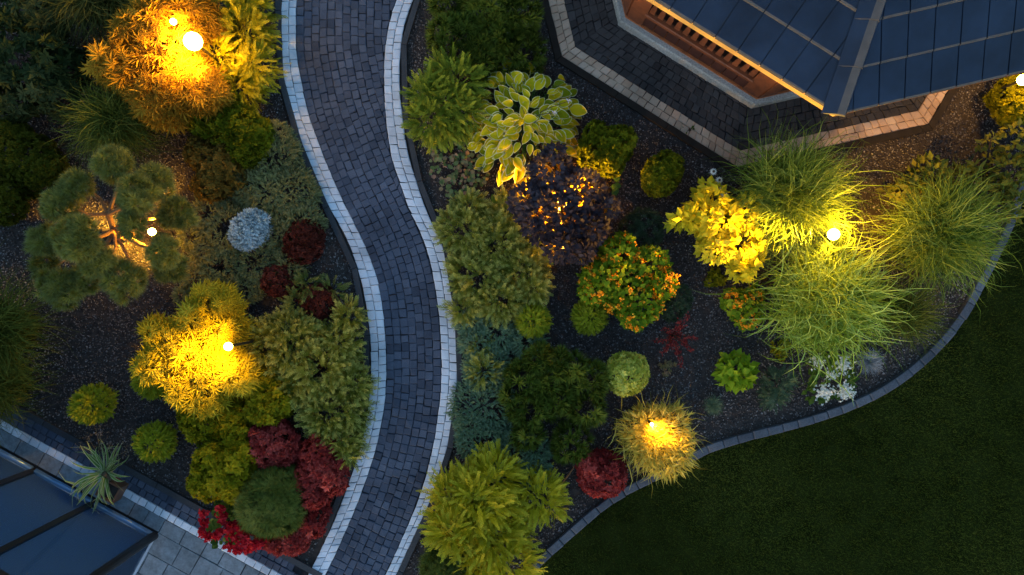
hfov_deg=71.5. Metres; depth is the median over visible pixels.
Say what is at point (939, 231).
fountain grass
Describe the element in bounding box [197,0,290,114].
golden juniper
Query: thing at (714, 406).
fescue
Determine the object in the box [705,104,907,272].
fountain grass
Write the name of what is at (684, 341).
red sprig plant
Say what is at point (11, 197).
spirea
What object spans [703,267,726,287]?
sedum
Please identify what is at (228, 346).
garden lamp
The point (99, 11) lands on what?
shrub
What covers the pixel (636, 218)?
conifer
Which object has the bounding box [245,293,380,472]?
juniper
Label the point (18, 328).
fountain grass
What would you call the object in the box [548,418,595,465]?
mugo pine
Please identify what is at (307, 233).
barberry
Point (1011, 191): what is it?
lime shrub
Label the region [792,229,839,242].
garden lamp
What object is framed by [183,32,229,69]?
garden lamp
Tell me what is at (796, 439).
lawn
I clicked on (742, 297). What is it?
hypericum
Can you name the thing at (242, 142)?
spirea
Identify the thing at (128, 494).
terrace border
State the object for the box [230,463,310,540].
dwarf pine
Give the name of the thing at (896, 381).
lawn kerb
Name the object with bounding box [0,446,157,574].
greenhouse
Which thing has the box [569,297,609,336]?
thuja ball
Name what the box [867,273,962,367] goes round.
fountain grass
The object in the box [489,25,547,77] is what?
mugo pine
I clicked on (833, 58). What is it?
garden gazebo
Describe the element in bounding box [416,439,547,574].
golden juniper
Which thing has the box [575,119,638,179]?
spirea
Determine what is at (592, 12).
patio
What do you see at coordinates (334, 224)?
path kerb
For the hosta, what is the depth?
9.53 m
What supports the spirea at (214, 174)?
on the ground at (554, 340)
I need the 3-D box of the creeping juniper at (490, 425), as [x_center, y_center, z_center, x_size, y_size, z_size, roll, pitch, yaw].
[-0.177,1.535,9.829,1.559,0.373,2.742,0,90,0]
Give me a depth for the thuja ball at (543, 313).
9.63 m
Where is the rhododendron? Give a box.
[0,0,96,124]
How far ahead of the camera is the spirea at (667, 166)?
9.54 m
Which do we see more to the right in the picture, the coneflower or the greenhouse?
the coneflower
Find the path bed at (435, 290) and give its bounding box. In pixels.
[286,0,456,574]
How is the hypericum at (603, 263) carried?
on the ground at (554, 340)
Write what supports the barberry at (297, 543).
on the ground at (554, 340)
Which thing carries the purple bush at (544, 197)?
on the ground at (554, 340)
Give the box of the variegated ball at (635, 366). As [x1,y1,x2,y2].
[604,350,650,397]
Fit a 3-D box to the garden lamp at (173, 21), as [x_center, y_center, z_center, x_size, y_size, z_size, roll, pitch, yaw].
[-4.296,-3.372,9.490,0.114,1.021,0.120,0,90,0]
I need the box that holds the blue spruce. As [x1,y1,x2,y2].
[227,207,273,252]
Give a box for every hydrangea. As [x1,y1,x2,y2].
[711,348,759,394]
[801,349,859,405]
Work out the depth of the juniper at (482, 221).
9.61 m
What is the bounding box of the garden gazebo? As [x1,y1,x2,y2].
[613,0,1023,116]
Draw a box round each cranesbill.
[429,122,478,183]
[439,172,477,206]
[463,154,489,186]
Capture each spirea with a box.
[0,118,73,200]
[0,176,29,226]
[168,94,275,170]
[175,397,251,448]
[182,134,247,203]
[185,435,266,505]
[235,357,296,426]
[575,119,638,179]
[640,149,684,198]
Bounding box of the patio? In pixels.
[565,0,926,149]
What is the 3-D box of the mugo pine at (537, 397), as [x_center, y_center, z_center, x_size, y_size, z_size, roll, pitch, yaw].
[0.584,1.484,9.573,1.649,0.896,1.616,0,90,0]
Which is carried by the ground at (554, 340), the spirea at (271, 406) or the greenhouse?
the spirea at (271, 406)
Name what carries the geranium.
on the ground at (554, 340)
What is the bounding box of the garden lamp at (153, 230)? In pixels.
[148,228,173,237]
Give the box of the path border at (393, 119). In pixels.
[281,0,456,574]
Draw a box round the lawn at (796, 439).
[539,199,1023,574]
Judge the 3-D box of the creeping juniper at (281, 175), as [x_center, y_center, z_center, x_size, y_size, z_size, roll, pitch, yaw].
[-3.276,-1.346,9.789,1.240,0.450,1.856,-25,90,0]
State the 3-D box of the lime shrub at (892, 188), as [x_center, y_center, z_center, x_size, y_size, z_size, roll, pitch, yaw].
[5.755,-1.429,9.658,1.495,0.726,0.838,0,90,0]
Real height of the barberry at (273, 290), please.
0.420 m
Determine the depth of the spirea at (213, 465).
9.37 m
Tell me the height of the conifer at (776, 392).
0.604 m
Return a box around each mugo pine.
[424,9,509,88]
[426,0,472,19]
[454,0,544,58]
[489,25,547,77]
[497,338,613,453]
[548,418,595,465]
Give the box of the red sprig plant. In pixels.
[652,312,697,368]
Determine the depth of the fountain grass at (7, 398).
9.46 m
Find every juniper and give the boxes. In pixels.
[169,192,311,307]
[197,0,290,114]
[230,118,328,245]
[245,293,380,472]
[277,269,353,322]
[398,44,492,154]
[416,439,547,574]
[428,183,556,329]
[444,306,553,489]
[463,331,505,391]
[503,459,573,532]
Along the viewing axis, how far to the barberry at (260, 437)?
9.49 m
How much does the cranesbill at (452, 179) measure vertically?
0.220 m
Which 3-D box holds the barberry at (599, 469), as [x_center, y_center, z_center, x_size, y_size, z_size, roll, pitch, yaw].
[1.224,2.548,9.712,0.753,0.606,0.746,0,90,0]
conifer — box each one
[618,206,664,246]
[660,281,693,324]
[756,363,799,414]
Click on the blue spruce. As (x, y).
(248, 230)
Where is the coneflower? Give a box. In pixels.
[710,168,726,195]
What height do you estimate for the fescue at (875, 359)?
0.200 m
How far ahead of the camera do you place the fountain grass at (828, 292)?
9.21 m
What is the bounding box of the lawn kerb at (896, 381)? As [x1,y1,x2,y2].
[532,167,1023,568]
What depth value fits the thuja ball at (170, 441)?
9.60 m
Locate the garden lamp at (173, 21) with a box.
[170,18,210,48]
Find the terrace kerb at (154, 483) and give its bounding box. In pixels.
[11,402,322,574]
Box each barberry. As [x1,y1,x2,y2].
[247,419,303,468]
[259,262,297,298]
[263,500,332,557]
[281,217,326,264]
[292,432,350,510]
[295,282,339,321]
[574,446,627,499]
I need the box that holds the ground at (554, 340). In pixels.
[0,0,1023,574]
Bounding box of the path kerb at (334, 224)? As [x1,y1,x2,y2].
[275,0,462,574]
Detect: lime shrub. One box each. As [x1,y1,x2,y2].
[875,150,997,210]
[971,118,1023,225]
[982,74,1023,127]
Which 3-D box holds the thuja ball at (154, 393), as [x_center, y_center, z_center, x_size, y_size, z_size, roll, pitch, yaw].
[-4.906,1.261,9.720,0.604,0.573,0.598,0,90,0]
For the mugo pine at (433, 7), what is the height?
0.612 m
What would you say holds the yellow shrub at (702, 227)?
on the ground at (554, 340)
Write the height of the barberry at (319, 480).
0.740 m
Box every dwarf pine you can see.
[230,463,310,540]
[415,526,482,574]
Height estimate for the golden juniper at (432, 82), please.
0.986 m
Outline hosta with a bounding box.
[462,58,587,187]
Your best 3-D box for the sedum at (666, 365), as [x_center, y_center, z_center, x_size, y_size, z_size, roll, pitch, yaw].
[2.160,1.109,9.943,0.229,0.120,0.277,37,90,0]
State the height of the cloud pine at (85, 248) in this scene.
1.643 m
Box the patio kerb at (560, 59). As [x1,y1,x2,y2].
[541,0,957,173]
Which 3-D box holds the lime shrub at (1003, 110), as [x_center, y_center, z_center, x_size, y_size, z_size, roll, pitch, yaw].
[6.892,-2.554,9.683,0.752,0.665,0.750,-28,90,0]
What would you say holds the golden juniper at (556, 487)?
on the ground at (554, 340)
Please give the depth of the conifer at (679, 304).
9.71 m
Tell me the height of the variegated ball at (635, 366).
0.593 m
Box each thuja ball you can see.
[66,381,119,426]
[129,361,167,400]
[130,420,178,463]
[514,300,553,338]
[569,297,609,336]
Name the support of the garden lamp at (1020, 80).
on the ground at (554, 340)
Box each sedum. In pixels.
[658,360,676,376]
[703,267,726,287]
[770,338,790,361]
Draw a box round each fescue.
[703,393,724,415]
[857,347,885,376]
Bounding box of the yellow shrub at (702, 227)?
[662,175,769,284]
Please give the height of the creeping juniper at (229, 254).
0.425 m
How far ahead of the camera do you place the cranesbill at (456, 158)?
9.87 m
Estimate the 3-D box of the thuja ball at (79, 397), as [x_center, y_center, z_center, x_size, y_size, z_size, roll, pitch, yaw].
[-5.724,1.596,9.717,0.627,0.592,0.619,0,90,0]
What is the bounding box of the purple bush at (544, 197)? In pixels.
[505,140,623,265]
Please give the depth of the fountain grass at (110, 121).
9.31 m
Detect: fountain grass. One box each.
[0,241,80,406]
[0,321,63,446]
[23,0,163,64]
[41,63,179,204]
[690,199,929,404]
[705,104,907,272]
[854,151,1023,320]
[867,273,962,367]
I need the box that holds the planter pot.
[95,476,128,503]
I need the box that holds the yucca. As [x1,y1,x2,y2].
[59,439,129,513]
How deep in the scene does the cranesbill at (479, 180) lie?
9.88 m
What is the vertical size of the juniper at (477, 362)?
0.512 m
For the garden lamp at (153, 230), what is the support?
on the ground at (554, 340)
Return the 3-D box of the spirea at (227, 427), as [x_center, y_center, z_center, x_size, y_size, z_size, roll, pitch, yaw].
[-4.001,1.851,9.677,1.147,0.679,0.759,0,90,0]
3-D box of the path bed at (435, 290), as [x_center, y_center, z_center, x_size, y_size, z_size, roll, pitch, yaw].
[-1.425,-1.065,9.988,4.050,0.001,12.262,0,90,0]
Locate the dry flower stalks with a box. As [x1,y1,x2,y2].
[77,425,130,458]
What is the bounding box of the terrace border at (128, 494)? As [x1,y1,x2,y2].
[0,419,281,574]
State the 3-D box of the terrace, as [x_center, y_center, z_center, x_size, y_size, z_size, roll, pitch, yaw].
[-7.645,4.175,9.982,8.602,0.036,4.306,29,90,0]
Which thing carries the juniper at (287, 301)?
on the ground at (554, 340)
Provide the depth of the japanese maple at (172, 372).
9.21 m
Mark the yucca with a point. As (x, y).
(104, 474)
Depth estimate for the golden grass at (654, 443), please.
9.56 m
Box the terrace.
[0,428,265,574]
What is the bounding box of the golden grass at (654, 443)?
[606,386,705,497]
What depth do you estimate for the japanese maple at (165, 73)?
9.06 m
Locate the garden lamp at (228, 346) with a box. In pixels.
[224,335,265,350]
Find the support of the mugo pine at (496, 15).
on the ground at (554, 340)
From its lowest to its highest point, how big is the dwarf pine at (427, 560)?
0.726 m
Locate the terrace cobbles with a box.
[0,409,297,574]
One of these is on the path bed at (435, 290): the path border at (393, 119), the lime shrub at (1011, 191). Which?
the path border at (393, 119)
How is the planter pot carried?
on the terrace
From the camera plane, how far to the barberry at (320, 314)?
9.68 m
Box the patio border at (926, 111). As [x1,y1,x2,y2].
[548,0,947,166]
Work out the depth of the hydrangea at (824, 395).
9.75 m
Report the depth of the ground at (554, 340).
10.00 m
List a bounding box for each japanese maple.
[78,0,235,137]
[127,278,263,422]
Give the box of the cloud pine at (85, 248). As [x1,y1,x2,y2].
[22,142,199,312]
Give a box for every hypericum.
[576,230,680,333]
[718,281,766,332]
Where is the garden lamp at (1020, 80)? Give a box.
[978,74,1023,100]
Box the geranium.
[197,500,266,555]

